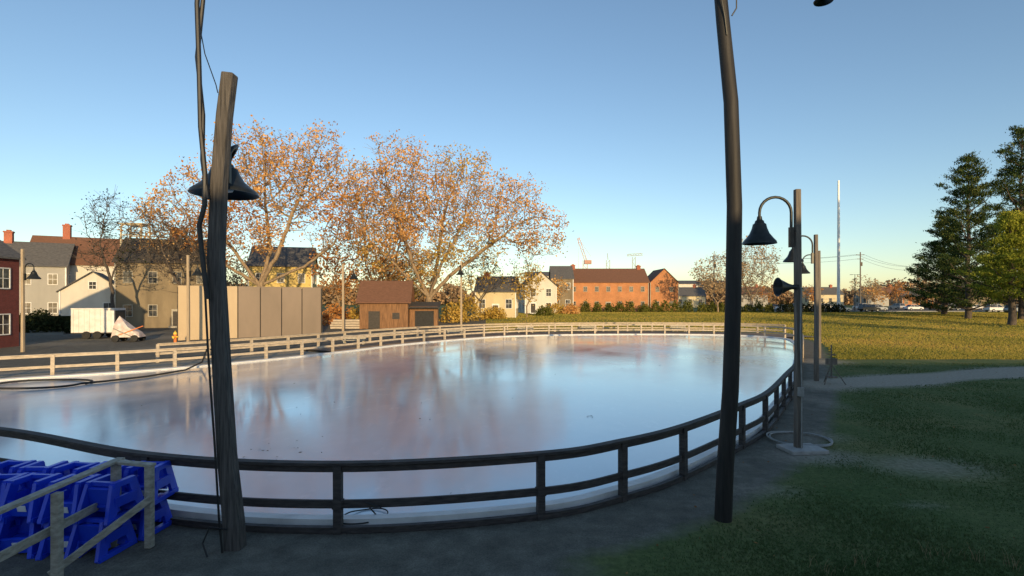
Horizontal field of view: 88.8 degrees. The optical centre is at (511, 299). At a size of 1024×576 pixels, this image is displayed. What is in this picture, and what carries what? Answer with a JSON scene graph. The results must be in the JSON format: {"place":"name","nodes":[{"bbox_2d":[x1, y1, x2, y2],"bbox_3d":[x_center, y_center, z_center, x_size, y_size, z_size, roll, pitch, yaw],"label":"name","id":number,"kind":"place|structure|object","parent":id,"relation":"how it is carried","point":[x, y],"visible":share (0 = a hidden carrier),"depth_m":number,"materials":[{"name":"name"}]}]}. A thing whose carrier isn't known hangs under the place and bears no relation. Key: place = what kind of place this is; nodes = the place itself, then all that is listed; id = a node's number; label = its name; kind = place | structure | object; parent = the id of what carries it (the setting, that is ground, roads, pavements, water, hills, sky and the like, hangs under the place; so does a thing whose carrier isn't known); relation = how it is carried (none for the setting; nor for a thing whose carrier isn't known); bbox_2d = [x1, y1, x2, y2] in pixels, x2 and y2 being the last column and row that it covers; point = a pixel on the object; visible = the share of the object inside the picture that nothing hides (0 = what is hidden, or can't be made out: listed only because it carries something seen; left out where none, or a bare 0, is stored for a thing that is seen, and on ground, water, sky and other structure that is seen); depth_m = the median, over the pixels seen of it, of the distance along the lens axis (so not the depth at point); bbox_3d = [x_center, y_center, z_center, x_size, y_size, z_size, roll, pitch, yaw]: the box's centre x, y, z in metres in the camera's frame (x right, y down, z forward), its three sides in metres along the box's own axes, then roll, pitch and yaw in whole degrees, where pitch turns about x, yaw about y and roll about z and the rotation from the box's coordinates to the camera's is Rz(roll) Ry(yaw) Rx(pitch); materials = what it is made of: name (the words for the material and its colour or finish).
{"place":"outdoors","nodes":[
{"label":"outdoors","id":0,"kind":"place"},
{"bbox_2d":[0,335,793,514],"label":"ice","id":1,"kind":"structure","parent":0,"point":[491,395],"depth_m":17.74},
{"bbox_2d":[0,349,210,389],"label":"rubber hose","id":2,"kind":"object","parent":1,"relation":"on","point":[45,387],"visible":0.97,"depth_m":23.64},
{"bbox_2d":[356,281,440,328],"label":"wooden barn","id":3,"kind":"structure","parent":0,"point":[388,304],"depth_m":66.51,"materials":[{"name":"brown"}]},
{"bbox_2d":[0,300,1023,575],"bbox_3d":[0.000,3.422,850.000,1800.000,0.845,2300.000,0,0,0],"label":"ground","id":4,"kind":"structure","parent":0,"point":[610,540],"depth_m":9.45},
{"bbox_2d":[0,267,10,334],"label":"windows and trim","id":5,"kind":"structure","parent":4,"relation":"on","point":[5,283],"depth_m":40.94,"materials":[{"name":"white paint"}]},
{"bbox_2d":[0,258,18,347],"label":"walls","id":6,"kind":"structure","parent":4,"relation":"on","point":[9,301],"depth_m":41.53,"materials":[{"name":"brick"}]},
{"bbox_2d":[0,240,25,259],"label":"roof","id":7,"kind":"structure","parent":6,"relation":"on","point":[7,251],"depth_m":41.62,"materials":[{"name":"grey"}]},
{"bbox_2d":[0,516,44,558],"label":"skating aid","id":8,"kind":"object","parent":4,"relation":"on","point":[21,530],"visible":0.29,"depth_m":7.74,"materials":[{"name":"blue plastic"}]},
{"bbox_2d":[0,473,66,523],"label":"skating aid","id":9,"kind":"object","parent":8,"relation":"on","point":[31,510],"visible":0.69,"depth_m":7.80,"materials":[{"name":"blue plastic"}]},
{"bbox_2d":[20,249,40,351],"bbox_3d":[-34.602,0.150,37.512,1.388,7.501,0.832,0,0,0],"label":"street lamp","id":10,"kind":"object","parent":4,"relation":"on","point":[33,274],"visible":0.99,"depth_m":37.52,"materials":[{"name":"beige wood"}]},
{"bbox_2d":[19,312,63,332],"bbox_3d":[-55.046,2.747,60.998,4.719,2.399,5.484,0,0,-26],"label":"shrub","id":11,"kind":"object","parent":4,"relation":"on","point":[37,322],"visible":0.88,"depth_m":60.25,"materials":[{"name":"green plant"}]},
{"bbox_2d":[19,259,70,315],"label":"walls","id":12,"kind":"structure","parent":4,"relation":"on","point":[40,293],"depth_m":77.76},
{"bbox_2d":[3,241,75,266],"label":"roof","id":13,"kind":"structure","parent":12,"relation":"on","point":[39,254],"depth_m":79.47,"materials":[{"name":"grey"}]},
{"bbox_2d":[25,267,69,313],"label":"windows and trim","id":14,"kind":"structure","parent":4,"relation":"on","point":[53,306],"depth_m":78.26,"materials":[{"name":"white paint"}]},
{"bbox_2d":[35,518,92,560],"bbox_3d":[-6.686,3.529,7.959,0.590,0.583,0.703,0,0,-8],"label":"skating aid","id":15,"kind":"object","parent":4,"relation":"on","point":[43,551],"visible":0.24,"depth_m":7.70,"materials":[{"name":"blue plastic"}]},
{"bbox_2d":[37,474,102,524],"bbox_3d":[-6.623,3.009,7.938,0.590,0.583,0.703,0,0,2],"label":"skating aid","id":16,"kind":"object","parent":15,"relation":"on","point":[73,493],"visible":0.52,"depth_m":7.71,"materials":[{"name":"blue plastic"}]},
{"bbox_2d":[0,457,155,575],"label":"ramp railing","id":17,"kind":"object","parent":4,"relation":"on","point":[54,531],"visible":0.88,"depth_m":7.25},
{"bbox_2d":[59,281,110,315],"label":"windows and trim","id":18,"kind":"structure","parent":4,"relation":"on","point":[92,285],"depth_m":66.99,"materials":[{"name":"white paint"}]},
{"bbox_2d":[60,272,113,315],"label":"walls","id":19,"kind":"structure","parent":4,"relation":"on","point":[78,294],"depth_m":66.56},
{"bbox_2d":[70,265,113,282],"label":"walls","id":20,"kind":"structure","parent":4,"relation":"on","point":[77,271],"depth_m":82.20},
{"bbox_2d":[30,235,123,265],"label":"roof","id":21,"kind":"structure","parent":20,"relation":"on","point":[77,241],"depth_m":83.98,"materials":[{"name":"brown"}]},
{"bbox_2d":[63,308,125,338],"bbox_3d":[-40.866,2.335,50.880,4.847,2.930,2.440,0,0,-12],"label":"enclosed trailer","id":22,"kind":"object","parent":4,"relation":"on","point":[97,323],"visible":0.89,"depth_m":49.94,"materials":[{"name":"white paint"}]},
{"bbox_2d":[64,510,136,563],"bbox_3d":[-6.178,3.529,7.867,0.590,0.583,0.703,0,0,6],"label":"skating aid","id":23,"kind":"object","parent":4,"relation":"on","point":[83,533],"visible":0.61,"depth_m":7.70,"materials":[{"name":"blue plastic"}]},
{"bbox_2d":[75,474,143,525],"bbox_3d":[-6.067,3.009,7.910,0.590,0.583,0.703,0,0,7],"label":"skating aid","id":24,"kind":"object","parent":23,"relation":"on","point":[109,499],"visible":0.81,"depth_m":7.75,"materials":[{"name":"blue plastic"}]},
{"bbox_2d":[68,185,150,307],"bbox_3d":[-46.232,-4.656,59.806,8.889,17.311,6.020,0,0,0],"label":"bare tree","id":25,"kind":"object","parent":4,"relation":"on","point":[105,265],"visible":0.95,"depth_m":59.84,"materials":[{"name":"brown plant"}]},
{"bbox_2d":[111,316,145,341],"bbox_3d":[-34.295,2.650,47.019,2.613,2.300,1.500,0,0,-10],"label":"covered lift","id":26,"kind":"object","parent":4,"relation":"on","point":[123,330],"visible":0.99,"depth_m":46.47,"materials":[{"name":"white fabric"}]},
{"bbox_2d":[121,493,171,540],"bbox_3d":[-6.056,3.529,8.560,0.590,0.583,0.703,0,0,4],"label":"skating aid","id":27,"kind":"object","parent":4,"relation":"on","point":[163,512],"visible":0.32,"depth_m":8.59,"materials":[{"name":"blue plastic"}]},
{"bbox_2d":[121,461,178,504],"bbox_3d":[-5.987,3.009,8.602,0.590,0.583,0.703,0,0,-1],"label":"skating aid","id":28,"kind":"object","parent":27,"relation":"on","point":[164,476],"visible":0.47,"depth_m":8.64,"materials":[{"name":"blue plastic"}]},
{"bbox_2d":[114,262,202,327],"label":"windows and trim","id":29,"kind":"structure","parent":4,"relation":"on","point":[152,279],"depth_m":67.71,"materials":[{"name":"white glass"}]},
{"bbox_2d":[116,262,206,327],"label":"walls","id":30,"kind":"structure","parent":4,"relation":"on","point":[140,293],"depth_m":67.62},
{"bbox_2d":[111,238,226,267],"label":"roof","id":31,"kind":"structure","parent":30,"relation":"on","point":[154,255],"depth_m":69.08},
{"bbox_2d":[117,195,206,292],"bbox_3d":[-40.562,-4.133,62.224,10.692,16.267,7.489,0,0,0],"label":"bare tree","id":32,"kind":"object","parent":4,"relation":"on","point":[153,229],"visible":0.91,"depth_m":61.81,"materials":[{"name":"plant"}]},
{"bbox_2d":[186,255,201,341],"bbox_3d":[-27.355,0.050,45.014,1.509,7.701,0.936,0,0,0],"label":"street lamp","id":33,"kind":"object","parent":4,"relation":"on","point":[197,272],"visible":0.94,"depth_m":45.10,"materials":[{"name":"beige wood"}]},
{"bbox_2d":[188,0,258,557],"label":"street lamp","id":34,"kind":"object","parent":4,"relation":"on","point":[220,184],"visible":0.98,"depth_m":7.91,"materials":[{"name":"brown wood"}]},
{"bbox_2d":[226,256,247,316],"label":"autumn tree","id":35,"kind":"object","parent":4,"relation":"on","point":[236,267],"visible":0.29,"depth_m":94.49,"materials":[{"name":"orange plant"}]},
{"bbox_2d":[118,114,372,287],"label":"maple tree","id":36,"kind":"object","parent":4,"relation":"on","point":[266,227],"visible":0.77,"depth_m":67.13,"materials":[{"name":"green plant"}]},
{"bbox_2d":[177,287,321,339],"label":"panel posts","id":37,"kind":"object","parent":4,"relation":"on","point":[260,312],"visible":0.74,"depth_m":52.40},
{"bbox_2d":[178,285,209,339],"bbox_3d":[-29.600,1.275,48.660,2.548,5.050,0.160,0,0,-40],"label":"panel","id":38,"kind":"object","parent":37,"relation":"attached to","point":[197,321],"visible":0.76,"depth_m":48.56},
{"bbox_2d":[227,286,236,337],"bbox_3d":[-27.700,1.275,50.294,2.284,5.050,0.160,0,0,-42],"label":"panel","id":39,"kind":"object","parent":37,"relation":"attached to","point":[232,299],"visible":0.45,"depth_m":50.70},
{"bbox_2d":[238,286,259,337],"bbox_3d":[-26.025,1.275,51.734,1.954,5.050,0.160,0,0,-40],"label":"panel","id":40,"kind":"object","parent":37,"relation":"attached to","point":[248,311],"visible":0.99,"depth_m":51.62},
{"bbox_2d":[261,287,280,336],"bbox_3d":[-24.475,1.275,53.067,1.954,5.050,0.160,0,0,-42],"label":"panel","id":41,"kind":"object","parent":37,"relation":"attached to","point":[270,311],"visible":0.92,"depth_m":52.96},
{"bbox_2d":[282,287,301,335],"bbox_3d":[-22.925,1.275,54.401,1.954,5.050,0.160,0,0,-40],"label":"panel","id":42,"kind":"object","parent":37,"relation":"attached to","point":[291,310],"visible":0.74,"depth_m":54.30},
{"bbox_2d":[302,287,320,333],"bbox_3d":[-21.375,1.275,55.733,1.954,5.050,0.160,0,0,-42],"label":"panel","id":43,"kind":"object","parent":37,"relation":"attached to","point":[311,310],"visible":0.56,"depth_m":55.65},
{"bbox_2d":[249,260,316,287],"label":"walls","id":44,"kind":"structure","parent":4,"relation":"on","point":[290,279],"depth_m":89.42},
{"bbox_2d":[248,266,315,286],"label":"windows and trim","id":45,"kind":"structure","parent":44,"relation":"attached to","point":[301,277],"depth_m":89.85,"materials":[{"name":"white paint"}]},
{"bbox_2d":[246,246,317,266],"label":"roof","id":46,"kind":"structure","parent":44,"relation":"on","point":[294,256],"depth_m":90.68,"materials":[{"name":"grey"}]},
{"bbox_2d":[322,303,351,325],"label":"shrub","id":47,"kind":"object","parent":4,"relation":"on","point":[327,315],"visible":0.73,"depth_m":73.30,"materials":[{"name":"orange plant"}]},
{"bbox_2d":[307,239,367,315],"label":"maple tree","id":48,"kind":"object","parent":4,"relation":"on","point":[339,284],"visible":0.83,"depth_m":79.40,"materials":[{"name":"orange plant"}]},
{"bbox_2d":[330,319,359,328],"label":"lumber stack","id":49,"kind":"object","parent":4,"relation":"on","point":[351,324],"visible":0.82,"depth_m":65.88,"materials":[{"name":"brown wood"}]},
{"bbox_2d":[342,264,357,330],"bbox_3d":[-18.094,0.000,58.379,1.856,7.801,1.040,0,0,0],"label":"street lamp","id":50,"kind":"object","parent":4,"relation":"on","point":[353,276],"visible":0.98,"depth_m":58.39,"materials":[{"name":"beige wood"}]},
{"bbox_2d":[336,183,435,287],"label":"maple tree","id":51,"kind":"object","parent":4,"relation":"on","point":[387,275],"visible":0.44,"depth_m":83.46,"materials":[{"name":"orange plant"}]},
{"bbox_2d":[0,334,793,524],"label":"rink liner edge","id":52,"kind":"object","parent":4,"relation":"on","point":[430,516],"visible":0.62,"depth_m":9.26,"materials":[{"name":"white paint"}]},
{"bbox_2d":[0,364,793,533],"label":"rink fence","id":53,"kind":"object","parent":4,"relation":"on","point":[338,503],"visible":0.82,"depth_m":8.91,"materials":[{"name":"brown wood"}]},
{"bbox_2d":[0,324,803,374],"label":"rink fence","id":54,"kind":"object","parent":4,"relation":"on","point":[52,366],"visible":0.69,"depth_m":35.03,"materials":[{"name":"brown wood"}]},
{"bbox_2d":[377,245,446,300],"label":"maple tree","id":55,"kind":"object","parent":4,"relation":"on","point":[416,282],"visible":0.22,"depth_m":89.14,"materials":[{"name":"orange plant"}]},
{"bbox_2d":[335,129,572,301],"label":"maple tree","id":56,"kind":"object","parent":4,"relation":"on","point":[440,249],"visible":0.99,"depth_m":74.93,"materials":[{"name":"orange plant"}]},
{"bbox_2d":[439,301,468,322],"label":"shrub","id":57,"kind":"object","parent":4,"relation":"on","point":[455,313],"visible":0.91,"depth_m":79.24,"materials":[{"name":"yellow plant"}]},
{"bbox_2d":[454,293,484,320],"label":"shrub","id":58,"kind":"object","parent":4,"relation":"on","point":[468,307],"visible":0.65,"depth_m":82.61,"materials":[{"name":"yellow plant"}]},
{"bbox_2d":[155,322,785,362],"bbox_3d":[0.513,3.225,49.526,55.042,1.151,14.864,0,0,-25],"label":"walkway fence","id":59,"kind":"object","parent":4,"relation":"on","point":[157,354],"visible":0.83,"depth_m":49.71,"materials":[{"name":"brown wood"}]},
{"bbox_2d":[448,251,511,318],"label":"dark shade tree","id":60,"kind":"object","parent":4,"relation":"on","point":[470,281],"visible":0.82,"depth_m":87.84,"materials":[{"name":"brown plant"}]},
{"bbox_2d":[481,305,506,318],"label":"shrub","id":61,"kind":"object","parent":4,"relation":"on","point":[491,313],"visible":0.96,"depth_m":87.02,"materials":[{"name":"plant"}]},
{"bbox_2d":[474,271,519,317],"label":"white cottage","id":62,"kind":"structure","parent":4,"relation":"on","point":[498,297],"depth_m":91.09,"materials":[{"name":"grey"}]},
{"bbox_2d":[475,292,517,317],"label":"windows and trim","id":63,"kind":"structure","parent":62,"relation":"in","point":[508,302],"depth_m":90.85,"materials":[{"name":"white paint"}]},
{"bbox_2d":[506,248,544,316],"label":"gold tree","id":64,"kind":"object","parent":4,"relation":"on","point":[530,281],"visible":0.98,"depth_m":91.50,"materials":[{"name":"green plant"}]},
{"bbox_2d":[519,273,555,312],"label":"walls","id":65,"kind":"structure","parent":4,"relation":"on","point":[541,297],"depth_m":107.65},
{"bbox_2d":[519,286,556,313],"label":"windows and trim","id":66,"kind":"structure","parent":65,"relation":"attached to","point":[533,308],"depth_m":107.68,"materials":[{"name":"white paint"}]},
{"bbox_2d":[307,331,813,351],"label":"timber walkway","id":67,"kind":"structure","parent":4,"relation":"on","point":[365,345],"depth_m":52.82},
{"bbox_2d":[550,276,572,311],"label":"walls","id":68,"kind":"structure","parent":4,"relation":"on","point":[568,295],"depth_m":124.00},
{"bbox_2d":[549,266,574,278],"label":"roof","id":69,"kind":"structure","parent":68,"relation":"on","point":[564,272],"depth_m":125.71,"materials":[{"name":"grey"}]},
{"bbox_2d":[574,283,647,310],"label":"walls","id":70,"kind":"structure","parent":4,"relation":"on","point":[614,296],"depth_m":127.00,"materials":[{"name":"brick"}]},
{"bbox_2d":[573,269,649,282],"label":"roof","id":71,"kind":"structure","parent":70,"relation":"on","point":[609,276],"depth_m":128.84,"materials":[{"name":"brown"}]},
{"bbox_2d":[574,283,648,306],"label":"windows and trim","id":72,"kind":"structure","parent":70,"relation":"attached to","point":[608,288],"depth_m":126.93,"materials":[{"name":"white glass"}]},
{"bbox_2d":[227,277,1017,304],"bbox_3d":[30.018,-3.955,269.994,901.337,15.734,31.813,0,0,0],"label":"distant tree line","id":73,"kind":"object","parent":4,"relation":"on","point":[454,296],"visible":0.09,"depth_m":259.84,"materials":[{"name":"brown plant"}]},
{"bbox_2d":[649,269,677,309],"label":"walls","id":74,"kind":"structure","parent":4,"relation":"on","point":[664,280],"depth_m":131.00,"materials":[{"name":"brick"}]},
{"bbox_2d":[679,296,704,307],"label":"walls","id":75,"kind":"structure","parent":4,"relation":"on","point":[695,300],"depth_m":185.20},
{"bbox_2d":[679,287,706,295],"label":"roof","id":76,"kind":"structure","parent":75,"relation":"on","point":[691,291],"depth_m":187.14,"materials":[{"name":"grey"}]},
{"bbox_2d":[688,251,752,311],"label":"oak tree","id":77,"kind":"object","parent":4,"relation":"on","point":[709,279],"visible":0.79,"depth_m":117.81,"materials":[{"name":"brown plant"}]},
{"bbox_2d":[718,236,780,309],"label":"oak tree","id":78,"kind":"object","parent":4,"relation":"on","point":[763,271],"visible":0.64,"depth_m":123.49,"materials":[{"name":"brown plant"}]},
{"bbox_2d":[714,0,832,522],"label":"street lamp","id":79,"kind":"object","parent":4,"relation":"on","point":[723,509],"visible":0.93,"depth_m":8.92,"materials":[{"name":"metal"}]},
{"bbox_2d":[742,189,828,454],"bbox_3d":[6.798,0.575,13.130,1.955,6.650,0.846,0,0,0],"label":"street lamp","id":80,"kind":"object","parent":4,"relation":"on","point":[759,234],"visible":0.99,"depth_m":13.03,"materials":[{"name":"grey wood"}]},
{"bbox_2d":[766,431,832,446],"bbox_3d":[7.706,3.736,13.986,1.596,0.086,1.588,0,0,0],"label":"garden hose","id":81,"kind":"object","parent":4,"relation":"on","point":[819,445],"visible":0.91,"depth_m":13.98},
{"bbox_2d":[783,234,818,380],"bbox_3d":[13.465,0.450,24.401,1.545,6.900,0.884,0,0,0],"label":"street lamp","id":82,"kind":"object","parent":4,"relation":"on","point":[814,258],"visible":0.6,"depth_m":24.23,"materials":[{"name":"grey wood"}]},
{"bbox_2d":[802,251,820,357],"bbox_3d":[19.015,0.400,33.602,1.545,7.000,0.884,0,0,0],"label":"street lamp","id":83,"kind":"object","parent":4,"relation":"on","point":[805,270],"visible":0.56,"depth_m":33.42,"materials":[{"name":"grey wood"}]},
{"bbox_2d":[802,288,842,305],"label":"walls","id":84,"kind":"structure","parent":4,"relation":"on","point":[827,297],"depth_m":217.48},
{"bbox_2d":[802,287,844,294],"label":"roof","id":85,"kind":"structure","parent":84,"relation":"on","point":[830,291],"depth_m":219.09,"materials":[{"name":"grey"}]},
{"bbox_2d":[824,345,845,384],"bbox_3d":[14.300,2.930,23.536,0.992,1.760,0.860,0,0,0],"label":"tripod stand","id":86,"kind":"object","parent":4,"relation":"on","point":[831,361],"visible":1,"depth_m":23.37,"materials":[{"name":"black metal"}]},
{"bbox_2d":[837,180,839,308],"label":"tall mast","id":87,"kind":"object","parent":4,"relation":"on","point":[838,244],"visible":0.85,"depth_m":119.78,"materials":[{"name":"metal"}]},
{"bbox_2d":[711,308,1002,310],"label":"parking lot","id":88,"kind":"structure","parent":4,"relation":"on","point":[901,309],"depth_m":136.47,"materials":[{"name":"asphalt"}]},
{"bbox_2d":[847,275,886,302],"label":"autumn tree","id":89,"kind":"object","parent":4,"relation":"on","point":[875,283],"visible":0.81,"depth_m":164.09,"materials":[{"name":"brown plant"}]},
{"bbox_2d":[854,289,888,305],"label":"walls","id":90,"kind":"structure","parent":4,"relation":"on","point":[886,302],"depth_m":220.53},
{"bbox_2d":[863,285,889,303],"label":"autumn tree","id":91,"kind":"object","parent":4,"relation":"on","point":[875,294],"visible":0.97,"depth_m":149.66,"materials":[{"name":"brown plant"}]},
{"bbox_2d":[884,281,908,302],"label":"autumn tree","id":92,"kind":"object","parent":4,"relation":"on","point":[897,293],"visible":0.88,"depth_m":169.60,"materials":[{"name":"brown plant"}]},
{"bbox_2d":[809,540,1020,574],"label":"dry weeds","id":93,"kind":"object","parent":4,"relation":"on","point":[930,557],"visible":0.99,"depth_m":7.48,"materials":[{"name":"brown plant"}]},
{"bbox_2d":[901,214,979,313],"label":"pine tree","id":94,"kind":"object","parent":4,"relation":"on","point":[935,247],"visible":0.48,"depth_m":104.11,"materials":[{"name":"green plant"}]},
{"bbox_2d":[902,151,1020,318],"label":"pine tree","id":95,"kind":"object","parent":4,"relation":"on","point":[970,192],"visible":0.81,"depth_m":87.36,"materials":[{"name":"green plant"}]},
{"bbox_2d":[944,125,1023,318],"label":"pine tree","id":96,"kind":"object","parent":4,"relation":"on","point":[1012,172],"visible":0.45,"depth_m":87.04,"materials":[{"name":"green plant"}]},
{"bbox_2d":[950,209,1023,324],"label":"deciduous tree","id":97,"kind":"object","parent":4,"relation":"on","point":[1011,225],"visible":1,"depth_m":72.61,"materials":[{"name":"green plant"}]},
{"bbox_2d":[0,0,1023,299],"label":"sky","id":98,"kind":"structure","parent":0,"point":[615,106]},
{"bbox_2d":[486,312,1023,358],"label":"lawn grass","id":99,"kind":"structure","parent":0,"point":[907,352],"depth_m":65.14,"materials":[{"name":"green"}]},
{"bbox_2d":[625,363,1023,575],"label":"lawn grass","id":100,"kind":"structure","parent":0,"point":[906,567],"depth_m":8.81,"materials":[{"name":"green"}]},
{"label":"skating aid","id":101,"kind":"object","parent":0,"visible":0},
{"bbox_2d":[0,472,29,522],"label":"skating aid","id":102,"kind":"object","parent":101,"relation":"on","point":[5,479],"visible":0.35,"depth_m":8.01,"materials":[{"name":"blue plastic"}]},
{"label":"skating aid","id":103,"kind":"object","parent":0,"visible":0},
{"bbox_2d":[0,460,36,473],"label":"skating aid","id":104,"kind":"object","parent":103,"relation":"on","point":[10,466],"visible":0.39,"depth_m":8.74,"materials":[{"name":"blue plastic"}]},
{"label":"skating aid","id":105,"kind":"object","parent":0,"visible":0},
{"bbox_2d":[17,461,69,476],"bbox_3d":[-7.710,3.009,8.604,0.590,0.583,0.703,0,0,0],"label":"skating aid","id":106,"kind":"object","parent":105,"relation":"on","point":[38,467],"visible":0.33,"depth_m":8.48,"materials":[{"name":"blue plastic"}]},
{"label":"skating aid","id":107,"kind":"object","parent":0,"visible":0},
{"bbox_2d":[50,461,100,474],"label":"skating aid","id":108,"kind":"object","parent":107,"relation":"on","point":[76,467],"visible":0.32,"depth_m":8.56,"materials":[{"name":"blue plastic"}]},
{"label":"skating aid","id":109,"kind":"object","parent":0,"visible":0},
{"bbox_2d":[88,460,137,478],"bbox_3d":[-6.583,3.009,8.597,0.590,0.583,0.703,0,0,-4],"label":"skating aid","id":110,"kind":"object","parent":109,"relation":"on","point":[107,471],"visible":0.07,"depth_m":8.68,"materials":[{"name":"blue plastic"}]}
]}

